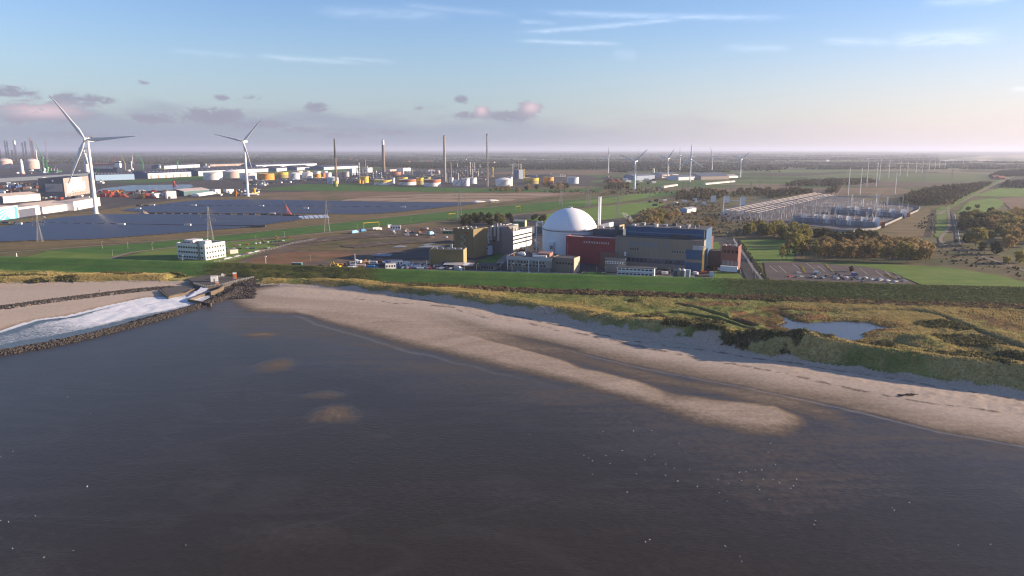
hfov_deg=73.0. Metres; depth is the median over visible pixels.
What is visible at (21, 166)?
tower section
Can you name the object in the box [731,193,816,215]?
busbar
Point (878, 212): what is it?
transformer
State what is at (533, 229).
concrete pad
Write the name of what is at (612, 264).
workshop
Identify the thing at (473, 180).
storage tank
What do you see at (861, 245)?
round bush
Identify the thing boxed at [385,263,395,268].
site cabin
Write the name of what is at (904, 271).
grass bays
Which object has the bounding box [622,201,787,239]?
scrub land
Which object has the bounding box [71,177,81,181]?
upper door
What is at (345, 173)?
storage tank
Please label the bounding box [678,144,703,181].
wind turbine
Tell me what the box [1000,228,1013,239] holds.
broadleaf tree
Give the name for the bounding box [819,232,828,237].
dark tree
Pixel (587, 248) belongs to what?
auxiliary building
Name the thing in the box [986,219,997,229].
broadleaf tree
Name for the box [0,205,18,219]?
mural hall
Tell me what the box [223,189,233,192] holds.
workshop
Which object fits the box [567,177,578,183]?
storage tank
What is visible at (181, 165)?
warehouse
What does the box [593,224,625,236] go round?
switch building
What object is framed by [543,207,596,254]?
reactor building
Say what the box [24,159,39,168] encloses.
storage tank
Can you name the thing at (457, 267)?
lorry
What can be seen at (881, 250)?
poplar tree
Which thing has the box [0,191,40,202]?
factory shed
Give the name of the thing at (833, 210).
transformer
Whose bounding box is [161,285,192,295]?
concrete apron
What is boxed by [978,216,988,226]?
dark tree
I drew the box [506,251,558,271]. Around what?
front office
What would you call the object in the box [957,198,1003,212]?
farm field
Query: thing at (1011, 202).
farm field
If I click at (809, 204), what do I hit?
gantry
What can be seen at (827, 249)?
poplar tree
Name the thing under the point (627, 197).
meadow strip
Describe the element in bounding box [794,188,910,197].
farm field
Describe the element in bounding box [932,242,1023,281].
marsh land
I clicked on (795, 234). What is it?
broadleaf tree
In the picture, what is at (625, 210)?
field
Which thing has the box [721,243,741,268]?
brick pump house
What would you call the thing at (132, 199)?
harbour ground
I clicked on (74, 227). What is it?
solar panels
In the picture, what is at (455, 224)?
dry verge
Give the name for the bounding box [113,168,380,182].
warehouse lawn
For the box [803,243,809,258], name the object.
poplar tree
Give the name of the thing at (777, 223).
broadleaf tree
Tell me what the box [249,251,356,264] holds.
red soil
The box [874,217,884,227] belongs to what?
fire wall
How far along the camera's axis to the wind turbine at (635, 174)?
1757.82 m
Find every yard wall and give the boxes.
[819,228,853,231]
[877,210,917,228]
[881,201,919,207]
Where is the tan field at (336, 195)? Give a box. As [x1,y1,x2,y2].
[246,191,597,203]
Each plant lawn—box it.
[477,254,503,266]
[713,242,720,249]
[713,270,743,278]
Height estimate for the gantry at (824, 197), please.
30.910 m
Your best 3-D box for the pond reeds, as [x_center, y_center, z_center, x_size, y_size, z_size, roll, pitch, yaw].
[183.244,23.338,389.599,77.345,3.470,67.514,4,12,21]
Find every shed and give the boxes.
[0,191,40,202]
[14,200,66,213]
[227,248,237,253]
[513,219,526,226]
[679,206,695,212]
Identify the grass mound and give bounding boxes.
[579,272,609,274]
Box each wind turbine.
[50,96,133,213]
[215,120,260,195]
[601,147,614,172]
[621,150,646,189]
[658,150,673,178]
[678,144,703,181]
[709,147,718,168]
[731,151,750,176]
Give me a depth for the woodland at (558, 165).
4372.64 m
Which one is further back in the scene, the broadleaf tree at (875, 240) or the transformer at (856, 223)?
the transformer at (856, 223)
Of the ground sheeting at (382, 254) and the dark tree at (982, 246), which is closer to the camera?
the ground sheeting at (382, 254)
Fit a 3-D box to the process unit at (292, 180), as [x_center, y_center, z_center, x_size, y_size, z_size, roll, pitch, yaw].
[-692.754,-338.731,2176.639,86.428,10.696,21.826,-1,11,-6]
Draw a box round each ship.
[37,167,61,171]
[93,161,122,171]
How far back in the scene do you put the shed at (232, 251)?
681.81 m
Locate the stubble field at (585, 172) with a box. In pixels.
[490,170,614,174]
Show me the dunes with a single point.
(924, 369)
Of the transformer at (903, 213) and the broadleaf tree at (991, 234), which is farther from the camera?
the transformer at (903, 213)
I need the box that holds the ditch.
[924,210,935,235]
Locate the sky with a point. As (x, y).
(168, 75)
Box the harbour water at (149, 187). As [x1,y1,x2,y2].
[96,184,193,191]
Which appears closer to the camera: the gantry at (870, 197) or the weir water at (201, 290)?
the weir water at (201, 290)
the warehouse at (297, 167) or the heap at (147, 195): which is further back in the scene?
the warehouse at (297, 167)
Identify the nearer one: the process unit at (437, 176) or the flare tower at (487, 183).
the flare tower at (487, 183)
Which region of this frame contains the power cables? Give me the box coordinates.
[211,206,314,221]
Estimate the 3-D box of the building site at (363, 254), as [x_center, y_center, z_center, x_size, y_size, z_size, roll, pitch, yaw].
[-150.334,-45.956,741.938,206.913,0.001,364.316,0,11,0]
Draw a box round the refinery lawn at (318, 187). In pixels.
[264,184,602,191]
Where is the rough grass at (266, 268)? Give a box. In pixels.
[189,261,1023,303]
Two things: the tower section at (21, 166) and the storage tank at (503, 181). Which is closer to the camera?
the storage tank at (503, 181)
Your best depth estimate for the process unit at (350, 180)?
2171.03 m
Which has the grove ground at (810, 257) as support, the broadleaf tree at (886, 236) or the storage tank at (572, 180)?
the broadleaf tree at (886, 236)
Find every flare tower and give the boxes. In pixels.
[334,138,337,180]
[486,133,488,186]
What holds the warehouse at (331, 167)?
on the warehouse lawn at (190, 178)
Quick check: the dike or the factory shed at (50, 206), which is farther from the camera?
the factory shed at (50, 206)
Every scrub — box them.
[0,271,1023,364]
[382,281,1023,308]
[540,187,671,195]
[639,204,775,236]
[915,213,1020,276]
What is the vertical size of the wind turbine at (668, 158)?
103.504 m
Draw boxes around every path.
[0,205,479,249]
[939,206,1023,270]
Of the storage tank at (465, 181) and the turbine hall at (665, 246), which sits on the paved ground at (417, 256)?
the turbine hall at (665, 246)
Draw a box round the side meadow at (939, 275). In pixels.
[908,265,1023,286]
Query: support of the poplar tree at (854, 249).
on the grove ground at (810, 257)
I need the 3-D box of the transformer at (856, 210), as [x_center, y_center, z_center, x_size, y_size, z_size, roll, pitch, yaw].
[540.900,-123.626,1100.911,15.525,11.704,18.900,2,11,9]
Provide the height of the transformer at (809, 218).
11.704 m
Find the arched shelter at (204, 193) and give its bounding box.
[191,191,215,195]
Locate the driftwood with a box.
[898,393,917,395]
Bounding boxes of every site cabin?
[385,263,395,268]
[390,225,400,229]
[390,260,402,265]
[443,230,452,233]
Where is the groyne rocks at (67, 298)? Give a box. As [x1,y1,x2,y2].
[0,285,173,309]
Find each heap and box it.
[115,193,128,196]
[137,193,156,198]
[603,178,617,182]
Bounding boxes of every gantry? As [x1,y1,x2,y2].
[723,199,740,210]
[792,202,830,218]
[812,196,836,210]
[835,194,877,215]
[852,193,888,211]
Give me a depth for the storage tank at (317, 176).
2338.01 m
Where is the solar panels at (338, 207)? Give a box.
[123,199,476,213]
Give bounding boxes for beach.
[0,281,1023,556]
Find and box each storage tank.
[0,158,12,168]
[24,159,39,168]
[203,172,222,179]
[222,169,241,177]
[239,173,256,179]
[258,173,274,179]
[275,172,288,177]
[289,172,299,178]
[302,172,312,178]
[313,174,320,178]
[324,172,331,178]
[327,176,338,183]
[343,171,348,176]
[360,176,368,182]
[374,179,391,184]
[389,172,400,175]
[398,179,415,184]
[416,177,423,184]
[423,179,440,185]
[453,180,461,185]
[461,178,469,185]
[467,177,476,183]
[496,178,512,185]
[524,177,538,183]
[543,177,553,182]
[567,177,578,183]
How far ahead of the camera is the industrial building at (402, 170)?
2785.93 m
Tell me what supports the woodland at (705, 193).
on the ground at (763, 177)
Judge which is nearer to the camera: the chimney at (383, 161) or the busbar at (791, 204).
the busbar at (791, 204)
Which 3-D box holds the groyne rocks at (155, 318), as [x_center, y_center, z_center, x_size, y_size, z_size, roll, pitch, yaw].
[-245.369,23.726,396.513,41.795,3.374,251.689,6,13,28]
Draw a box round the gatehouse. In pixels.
[479,262,499,269]
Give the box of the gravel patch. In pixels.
[293,238,450,250]
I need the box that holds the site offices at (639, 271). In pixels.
[617,265,654,275]
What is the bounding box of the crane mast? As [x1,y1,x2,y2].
[700,229,706,273]
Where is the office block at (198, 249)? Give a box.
[176,238,225,259]
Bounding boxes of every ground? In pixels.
[0,151,1023,283]
[0,162,338,222]
[0,202,490,250]
[258,169,595,187]
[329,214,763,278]
[718,196,916,229]
[793,237,935,265]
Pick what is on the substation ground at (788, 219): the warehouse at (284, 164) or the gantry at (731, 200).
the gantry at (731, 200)
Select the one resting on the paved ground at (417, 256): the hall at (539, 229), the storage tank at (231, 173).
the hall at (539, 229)
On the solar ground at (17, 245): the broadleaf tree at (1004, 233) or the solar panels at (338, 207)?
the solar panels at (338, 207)
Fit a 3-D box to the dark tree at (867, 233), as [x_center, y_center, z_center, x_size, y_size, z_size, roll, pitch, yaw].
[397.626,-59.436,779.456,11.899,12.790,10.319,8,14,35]
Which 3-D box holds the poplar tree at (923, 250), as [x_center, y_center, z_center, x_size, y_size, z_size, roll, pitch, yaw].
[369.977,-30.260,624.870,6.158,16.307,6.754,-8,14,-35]
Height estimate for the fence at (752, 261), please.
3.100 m
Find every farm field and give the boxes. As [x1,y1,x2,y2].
[675,184,795,191]
[794,173,1009,182]
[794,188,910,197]
[820,181,986,187]
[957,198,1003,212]
[974,188,1023,196]
[999,197,1023,208]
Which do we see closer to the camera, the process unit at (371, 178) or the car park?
the car park
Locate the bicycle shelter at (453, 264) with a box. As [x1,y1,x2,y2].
[443,262,474,268]
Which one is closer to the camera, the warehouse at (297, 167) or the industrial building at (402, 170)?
the industrial building at (402, 170)
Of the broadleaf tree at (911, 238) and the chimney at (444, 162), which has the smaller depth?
the broadleaf tree at (911, 238)
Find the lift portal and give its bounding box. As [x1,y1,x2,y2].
[536,221,542,250]
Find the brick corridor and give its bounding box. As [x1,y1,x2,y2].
[708,249,721,266]
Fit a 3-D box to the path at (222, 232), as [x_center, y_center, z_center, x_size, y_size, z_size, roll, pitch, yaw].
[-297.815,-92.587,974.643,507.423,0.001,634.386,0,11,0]
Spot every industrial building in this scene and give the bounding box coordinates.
[347,168,357,175]
[396,168,410,173]
[514,170,523,178]
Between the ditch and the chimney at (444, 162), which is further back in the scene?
the chimney at (444, 162)
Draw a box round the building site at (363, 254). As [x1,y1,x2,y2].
[238,227,453,265]
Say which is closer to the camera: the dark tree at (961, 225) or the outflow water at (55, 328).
the outflow water at (55, 328)
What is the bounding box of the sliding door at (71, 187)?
[66,181,84,192]
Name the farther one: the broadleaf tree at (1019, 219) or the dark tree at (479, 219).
the dark tree at (479, 219)
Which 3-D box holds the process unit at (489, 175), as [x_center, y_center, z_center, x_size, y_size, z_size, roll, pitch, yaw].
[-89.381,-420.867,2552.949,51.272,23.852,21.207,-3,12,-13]
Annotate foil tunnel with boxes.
[941,160,986,160]
[948,158,1023,159]
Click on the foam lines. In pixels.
(35, 549)
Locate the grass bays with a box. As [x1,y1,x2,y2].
[818,262,934,284]
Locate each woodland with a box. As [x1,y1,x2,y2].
[172,158,664,169]
[604,181,773,199]
[767,177,877,198]
[900,181,991,204]
[988,169,1023,187]
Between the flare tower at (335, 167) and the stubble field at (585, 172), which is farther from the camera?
the stubble field at (585, 172)
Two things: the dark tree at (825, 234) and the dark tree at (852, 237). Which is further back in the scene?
the dark tree at (825, 234)
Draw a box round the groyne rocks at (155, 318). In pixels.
[0,287,245,354]
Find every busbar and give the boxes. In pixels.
[726,192,815,214]
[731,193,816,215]
[738,193,820,216]
[745,194,825,215]
[752,194,829,216]
[757,195,831,216]
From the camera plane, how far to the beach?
288.55 m
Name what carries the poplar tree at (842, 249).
on the grove ground at (810, 257)
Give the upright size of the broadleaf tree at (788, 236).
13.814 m
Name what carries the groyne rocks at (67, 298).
on the beach
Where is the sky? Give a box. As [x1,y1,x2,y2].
[0,0,1023,150]
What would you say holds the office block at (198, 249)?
on the office lawn at (169, 254)
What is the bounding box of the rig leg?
[12,140,17,161]
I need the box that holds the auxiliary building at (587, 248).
[566,234,614,263]
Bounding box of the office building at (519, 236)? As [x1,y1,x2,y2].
[488,224,531,248]
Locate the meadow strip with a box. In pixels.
[569,192,660,202]
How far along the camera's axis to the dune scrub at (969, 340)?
366.80 m
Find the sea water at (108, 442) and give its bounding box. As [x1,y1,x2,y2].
[0,300,1023,575]
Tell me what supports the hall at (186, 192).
on the harbour ground at (132, 199)
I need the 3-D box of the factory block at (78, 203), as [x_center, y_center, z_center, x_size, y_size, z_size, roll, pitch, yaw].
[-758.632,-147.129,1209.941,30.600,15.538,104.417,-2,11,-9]
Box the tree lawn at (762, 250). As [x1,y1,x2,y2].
[741,239,798,262]
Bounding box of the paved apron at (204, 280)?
[188,275,250,286]
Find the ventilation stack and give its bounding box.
[598,196,600,224]
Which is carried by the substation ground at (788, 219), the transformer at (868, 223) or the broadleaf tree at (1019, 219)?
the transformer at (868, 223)
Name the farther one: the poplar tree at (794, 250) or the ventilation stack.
the ventilation stack
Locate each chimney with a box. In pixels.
[382,140,385,173]
[443,136,445,180]
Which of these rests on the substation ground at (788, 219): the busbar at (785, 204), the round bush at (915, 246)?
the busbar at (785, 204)
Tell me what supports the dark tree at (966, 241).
on the ground at (763, 177)
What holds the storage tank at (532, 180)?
on the refinery ground at (583, 180)
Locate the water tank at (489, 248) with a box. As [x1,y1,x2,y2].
[486,243,492,254]
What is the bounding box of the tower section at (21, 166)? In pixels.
[19,159,24,173]
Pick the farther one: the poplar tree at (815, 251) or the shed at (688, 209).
the shed at (688, 209)
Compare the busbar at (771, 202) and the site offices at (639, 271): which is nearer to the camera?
the site offices at (639, 271)
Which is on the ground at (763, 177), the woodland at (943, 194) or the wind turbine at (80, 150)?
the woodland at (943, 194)
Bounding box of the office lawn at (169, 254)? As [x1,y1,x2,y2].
[116,239,294,261]
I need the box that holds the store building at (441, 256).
[429,244,466,265]
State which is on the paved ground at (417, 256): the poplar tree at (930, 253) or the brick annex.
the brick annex
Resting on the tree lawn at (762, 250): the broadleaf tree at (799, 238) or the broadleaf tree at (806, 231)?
the broadleaf tree at (799, 238)
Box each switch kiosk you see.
[711,196,715,202]
[724,196,729,203]
[740,197,745,205]
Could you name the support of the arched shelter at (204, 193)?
on the harbour ground at (132, 199)
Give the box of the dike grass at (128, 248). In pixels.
[43,191,678,253]
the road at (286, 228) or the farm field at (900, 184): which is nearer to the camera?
the road at (286, 228)
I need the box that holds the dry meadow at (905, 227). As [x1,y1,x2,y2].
[878,208,933,237]
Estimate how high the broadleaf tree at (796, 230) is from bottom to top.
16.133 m
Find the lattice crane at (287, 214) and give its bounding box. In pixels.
[273,195,291,215]
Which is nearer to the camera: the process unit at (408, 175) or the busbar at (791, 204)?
the busbar at (791, 204)
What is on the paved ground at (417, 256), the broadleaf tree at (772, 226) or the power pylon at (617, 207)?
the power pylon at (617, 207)
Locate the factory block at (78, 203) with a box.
[54,197,100,210]
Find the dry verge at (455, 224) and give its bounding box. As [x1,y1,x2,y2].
[251,198,681,240]
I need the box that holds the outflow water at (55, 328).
[0,289,209,348]
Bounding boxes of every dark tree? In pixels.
[460,219,466,225]
[475,215,482,222]
[487,218,493,224]
[813,228,821,237]
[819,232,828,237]
[835,233,842,241]
[849,235,856,241]
[860,230,869,237]
[957,219,968,229]
[957,222,965,229]
[962,232,970,243]
[970,221,979,227]
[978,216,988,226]
[978,242,987,250]
[990,240,1004,253]
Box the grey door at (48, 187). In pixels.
[45,184,62,191]
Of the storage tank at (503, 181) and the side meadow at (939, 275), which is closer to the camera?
the side meadow at (939, 275)
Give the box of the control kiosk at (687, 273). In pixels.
[685,269,690,276]
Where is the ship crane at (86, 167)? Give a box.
[78,148,89,171]
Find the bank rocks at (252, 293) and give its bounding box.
[210,278,256,298]
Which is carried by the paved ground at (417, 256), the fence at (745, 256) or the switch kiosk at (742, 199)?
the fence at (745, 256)
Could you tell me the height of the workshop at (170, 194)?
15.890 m
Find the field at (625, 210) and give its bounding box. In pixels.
[526,201,665,221]
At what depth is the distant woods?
6904.98 m
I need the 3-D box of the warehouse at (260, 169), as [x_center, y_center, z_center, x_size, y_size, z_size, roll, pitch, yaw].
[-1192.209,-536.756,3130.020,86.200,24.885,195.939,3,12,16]
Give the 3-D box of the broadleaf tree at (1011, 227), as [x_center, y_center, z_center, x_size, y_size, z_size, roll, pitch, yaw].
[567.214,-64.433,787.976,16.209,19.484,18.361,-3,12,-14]
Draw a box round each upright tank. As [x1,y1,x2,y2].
[677,268,680,276]
[681,269,685,276]
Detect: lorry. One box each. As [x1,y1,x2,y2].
[366,265,377,267]
[454,265,461,269]
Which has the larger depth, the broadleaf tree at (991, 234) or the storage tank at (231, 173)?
the storage tank at (231, 173)
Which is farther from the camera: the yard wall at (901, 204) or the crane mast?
the yard wall at (901, 204)
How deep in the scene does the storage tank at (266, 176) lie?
2318.48 m
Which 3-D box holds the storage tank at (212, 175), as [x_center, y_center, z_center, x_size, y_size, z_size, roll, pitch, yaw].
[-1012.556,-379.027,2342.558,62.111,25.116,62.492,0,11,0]
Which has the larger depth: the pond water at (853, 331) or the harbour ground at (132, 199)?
the harbour ground at (132, 199)
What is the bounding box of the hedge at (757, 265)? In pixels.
[738,240,768,279]
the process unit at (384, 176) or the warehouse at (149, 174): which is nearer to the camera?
the process unit at (384, 176)
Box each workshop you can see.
[149,193,158,197]
[165,190,176,198]
[210,189,220,193]
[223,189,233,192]
[605,257,625,271]
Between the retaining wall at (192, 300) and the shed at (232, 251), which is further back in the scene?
the shed at (232, 251)
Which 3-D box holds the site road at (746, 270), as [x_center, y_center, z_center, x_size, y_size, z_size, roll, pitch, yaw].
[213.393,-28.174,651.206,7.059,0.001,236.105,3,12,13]
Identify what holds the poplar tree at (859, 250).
on the grove ground at (810, 257)
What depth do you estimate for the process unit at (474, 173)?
2491.55 m
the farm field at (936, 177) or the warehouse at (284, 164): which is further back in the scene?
the warehouse at (284, 164)
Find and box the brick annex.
[600,251,617,267]
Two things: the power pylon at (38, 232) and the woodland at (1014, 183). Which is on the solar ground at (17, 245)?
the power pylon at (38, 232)
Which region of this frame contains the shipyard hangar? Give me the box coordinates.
[38,176,89,196]
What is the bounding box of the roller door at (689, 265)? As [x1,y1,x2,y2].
[685,262,701,270]
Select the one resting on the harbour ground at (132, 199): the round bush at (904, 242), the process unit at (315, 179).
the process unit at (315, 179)
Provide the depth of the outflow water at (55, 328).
417.99 m
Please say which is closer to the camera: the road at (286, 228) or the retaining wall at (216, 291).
the retaining wall at (216, 291)
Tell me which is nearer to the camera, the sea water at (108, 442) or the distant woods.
the sea water at (108, 442)
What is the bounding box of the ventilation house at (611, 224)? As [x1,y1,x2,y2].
[597,222,613,227]
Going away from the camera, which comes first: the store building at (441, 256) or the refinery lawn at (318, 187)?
the store building at (441, 256)
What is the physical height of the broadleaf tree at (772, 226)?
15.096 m
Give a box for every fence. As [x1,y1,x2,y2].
[733,239,760,278]
[741,243,766,278]
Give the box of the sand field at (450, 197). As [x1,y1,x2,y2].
[342,193,562,202]
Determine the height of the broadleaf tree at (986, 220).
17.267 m
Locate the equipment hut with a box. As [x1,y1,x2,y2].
[210,275,217,281]
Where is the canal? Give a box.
[951,211,957,243]
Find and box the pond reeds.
[766,310,911,342]
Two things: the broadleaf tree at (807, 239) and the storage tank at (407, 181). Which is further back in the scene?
the storage tank at (407, 181)
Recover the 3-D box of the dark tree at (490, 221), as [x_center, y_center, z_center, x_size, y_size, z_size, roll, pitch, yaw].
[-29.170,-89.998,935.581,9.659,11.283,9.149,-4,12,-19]
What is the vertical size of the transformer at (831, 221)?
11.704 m
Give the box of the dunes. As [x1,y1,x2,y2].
[0,269,1023,391]
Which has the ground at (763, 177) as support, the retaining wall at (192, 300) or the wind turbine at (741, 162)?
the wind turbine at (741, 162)
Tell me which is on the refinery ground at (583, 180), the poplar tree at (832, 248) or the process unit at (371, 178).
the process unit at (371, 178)
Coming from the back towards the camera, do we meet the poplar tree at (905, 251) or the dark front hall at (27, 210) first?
the dark front hall at (27, 210)
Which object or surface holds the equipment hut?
on the paved apron at (204, 280)
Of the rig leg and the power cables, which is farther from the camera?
the rig leg
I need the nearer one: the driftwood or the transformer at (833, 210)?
the driftwood
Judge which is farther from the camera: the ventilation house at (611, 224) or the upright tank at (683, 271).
the ventilation house at (611, 224)
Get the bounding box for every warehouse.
[0,171,89,181]
[88,172,134,180]
[132,169,190,178]
[151,163,199,168]
[185,166,254,175]
[200,162,244,166]
[241,161,316,166]
[250,166,268,171]
[266,166,286,171]
[285,165,310,169]
[309,164,357,169]
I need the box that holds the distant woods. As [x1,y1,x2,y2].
[0,151,1023,171]
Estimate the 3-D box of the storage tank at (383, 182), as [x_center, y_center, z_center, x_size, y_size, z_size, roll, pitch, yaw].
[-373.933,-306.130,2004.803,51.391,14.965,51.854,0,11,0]
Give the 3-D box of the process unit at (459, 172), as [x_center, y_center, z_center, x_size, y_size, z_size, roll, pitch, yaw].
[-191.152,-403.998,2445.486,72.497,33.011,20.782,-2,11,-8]
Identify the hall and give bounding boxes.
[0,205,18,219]
[17,205,39,217]
[169,187,209,195]
[535,225,543,234]
[615,222,711,270]
[624,174,654,179]
[651,172,678,177]
[661,184,677,187]
[667,175,694,179]
[687,172,728,179]
[703,180,734,184]
[728,174,737,177]
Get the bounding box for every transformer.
[792,213,806,221]
[804,214,818,222]
[813,214,827,223]
[827,215,842,223]
[829,206,840,212]
[836,216,851,225]
[838,206,851,213]
[846,206,858,213]
[851,217,866,225]
[859,207,872,214]
[862,218,874,226]
[867,208,880,215]
[880,209,894,215]
[891,210,906,217]
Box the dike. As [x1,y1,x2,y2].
[0,256,1023,303]
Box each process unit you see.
[243,179,278,182]
[277,179,305,181]
[304,177,326,180]
[341,178,359,181]
[350,172,371,178]
[369,173,389,177]
[369,177,384,181]
[392,170,426,174]
[393,173,423,177]
[426,174,443,178]
[447,169,466,178]
[454,163,481,175]
[466,171,486,177]
[474,174,486,179]
[480,171,494,176]
[525,174,566,176]
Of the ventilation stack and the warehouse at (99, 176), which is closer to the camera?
the ventilation stack
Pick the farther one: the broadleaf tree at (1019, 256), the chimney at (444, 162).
the chimney at (444, 162)
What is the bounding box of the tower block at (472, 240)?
[453,223,512,257]
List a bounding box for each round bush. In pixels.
[646,216,660,223]
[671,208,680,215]
[849,243,869,256]
[868,240,882,246]
[885,239,899,245]
[898,241,919,256]
[906,243,925,259]
[922,239,935,249]
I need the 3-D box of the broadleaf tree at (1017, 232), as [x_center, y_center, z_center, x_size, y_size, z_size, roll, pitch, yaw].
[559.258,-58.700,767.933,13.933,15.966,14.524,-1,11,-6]
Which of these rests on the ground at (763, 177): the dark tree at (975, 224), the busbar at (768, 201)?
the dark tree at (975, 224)
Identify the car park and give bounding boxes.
[763,262,915,283]
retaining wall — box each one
[159,288,194,298]
[187,292,211,305]
[193,283,221,290]
[209,285,223,294]
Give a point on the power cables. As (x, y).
(253, 212)
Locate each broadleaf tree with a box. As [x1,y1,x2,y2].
[497,216,504,222]
[657,212,664,218]
[667,213,674,221]
[742,223,756,235]
[752,220,764,229]
[757,223,766,232]
[761,225,771,234]
[768,223,775,233]
[772,222,783,233]
[777,223,789,237]
[784,232,793,240]
[788,221,798,228]
[791,232,806,239]
[791,235,805,248]
[792,228,803,234]
[797,223,810,229]
[800,229,811,236]
[804,236,812,245]
[825,237,834,241]
[867,237,877,245]
[880,233,891,239]
[905,235,919,242]
[965,227,988,245]
[982,216,994,227]
[985,230,996,240]
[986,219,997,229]
[994,223,1005,231]
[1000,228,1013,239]
[1001,223,1018,236]
[1002,234,1018,249]
[1002,256,1011,263]
[1004,218,1016,223]
[1009,216,1022,223]
[1012,228,1023,240]
[1014,250,1023,262]
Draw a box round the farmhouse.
[995,175,1005,179]
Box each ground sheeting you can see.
[372,253,391,255]
[420,245,444,247]
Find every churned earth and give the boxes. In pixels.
[269,230,442,245]
[342,239,450,247]
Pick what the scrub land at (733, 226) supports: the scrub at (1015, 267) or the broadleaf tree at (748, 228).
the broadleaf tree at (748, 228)
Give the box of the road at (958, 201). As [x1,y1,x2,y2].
[941,177,1008,210]
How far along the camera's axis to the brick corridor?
606.77 m
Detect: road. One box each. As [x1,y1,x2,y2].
[1,190,672,252]
[109,197,674,258]
[419,269,712,277]
[496,249,515,267]
[727,242,753,278]
[937,176,1014,213]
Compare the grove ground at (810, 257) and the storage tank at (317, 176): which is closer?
the grove ground at (810, 257)
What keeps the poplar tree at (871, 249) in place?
on the grove ground at (810, 257)
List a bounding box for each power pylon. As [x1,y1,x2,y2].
[31,214,43,241]
[200,207,216,239]
[319,200,330,232]
[453,189,465,218]
[557,186,565,206]
[613,194,623,219]
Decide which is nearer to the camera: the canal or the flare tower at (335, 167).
the canal
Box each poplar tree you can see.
[779,245,785,256]
[784,239,791,254]
[791,239,799,254]
[798,240,805,256]
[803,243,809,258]
[811,240,819,254]
[820,240,826,258]
[824,245,829,258]
[829,245,834,257]
[831,244,838,257]
[835,242,842,256]
[839,243,845,255]
[844,245,851,256]
[852,245,856,256]
[857,246,861,256]
[861,242,868,256]
[868,244,873,260]
[874,246,879,260]
[878,247,885,257]
[882,246,890,261]
[898,241,904,260]
[900,243,907,261]
[905,242,913,257]
[910,247,916,258]
[915,247,921,258]
[918,246,926,258]
[923,247,929,262]
[928,248,933,260]
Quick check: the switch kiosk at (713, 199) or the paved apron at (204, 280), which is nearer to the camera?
the paved apron at (204, 280)
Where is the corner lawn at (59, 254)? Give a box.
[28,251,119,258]
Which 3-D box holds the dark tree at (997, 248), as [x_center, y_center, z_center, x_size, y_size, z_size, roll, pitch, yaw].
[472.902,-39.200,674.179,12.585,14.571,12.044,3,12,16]
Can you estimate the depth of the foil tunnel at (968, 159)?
6963.80 m
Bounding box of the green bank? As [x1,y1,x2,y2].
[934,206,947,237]
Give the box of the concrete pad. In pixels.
[524,226,534,232]
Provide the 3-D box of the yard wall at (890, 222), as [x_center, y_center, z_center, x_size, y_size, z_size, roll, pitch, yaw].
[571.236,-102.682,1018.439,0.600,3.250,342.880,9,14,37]
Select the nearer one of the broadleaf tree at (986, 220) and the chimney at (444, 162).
the broadleaf tree at (986, 220)
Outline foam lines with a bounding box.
[0,525,76,575]
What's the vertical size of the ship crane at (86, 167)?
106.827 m
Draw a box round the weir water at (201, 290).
[186,287,207,297]
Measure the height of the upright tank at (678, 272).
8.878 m
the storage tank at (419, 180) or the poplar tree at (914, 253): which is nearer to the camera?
the poplar tree at (914, 253)
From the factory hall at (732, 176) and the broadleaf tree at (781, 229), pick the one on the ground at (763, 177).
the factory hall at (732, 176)
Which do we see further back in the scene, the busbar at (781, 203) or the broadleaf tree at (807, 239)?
the busbar at (781, 203)
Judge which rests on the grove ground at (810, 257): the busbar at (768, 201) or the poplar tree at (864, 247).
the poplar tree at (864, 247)
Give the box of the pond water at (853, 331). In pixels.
[779,316,891,340]
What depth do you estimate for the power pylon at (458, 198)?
1015.59 m
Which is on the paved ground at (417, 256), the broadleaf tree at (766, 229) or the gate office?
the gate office
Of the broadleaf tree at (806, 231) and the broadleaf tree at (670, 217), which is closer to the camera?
the broadleaf tree at (806, 231)
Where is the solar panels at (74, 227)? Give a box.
[0,214,304,240]
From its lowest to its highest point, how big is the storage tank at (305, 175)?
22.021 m
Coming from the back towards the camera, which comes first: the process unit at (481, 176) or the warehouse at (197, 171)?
the warehouse at (197, 171)
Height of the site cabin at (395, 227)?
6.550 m
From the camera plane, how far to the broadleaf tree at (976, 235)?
728.15 m
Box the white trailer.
[720,265,740,272]
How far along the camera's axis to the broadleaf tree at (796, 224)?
857.86 m
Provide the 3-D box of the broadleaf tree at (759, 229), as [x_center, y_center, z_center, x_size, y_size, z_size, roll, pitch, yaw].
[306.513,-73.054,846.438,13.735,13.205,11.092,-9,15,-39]
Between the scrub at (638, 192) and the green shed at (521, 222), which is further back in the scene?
the scrub at (638, 192)
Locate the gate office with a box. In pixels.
[552,255,579,272]
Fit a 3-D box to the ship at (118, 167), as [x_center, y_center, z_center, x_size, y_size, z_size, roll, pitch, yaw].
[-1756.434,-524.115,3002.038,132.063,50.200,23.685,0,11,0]

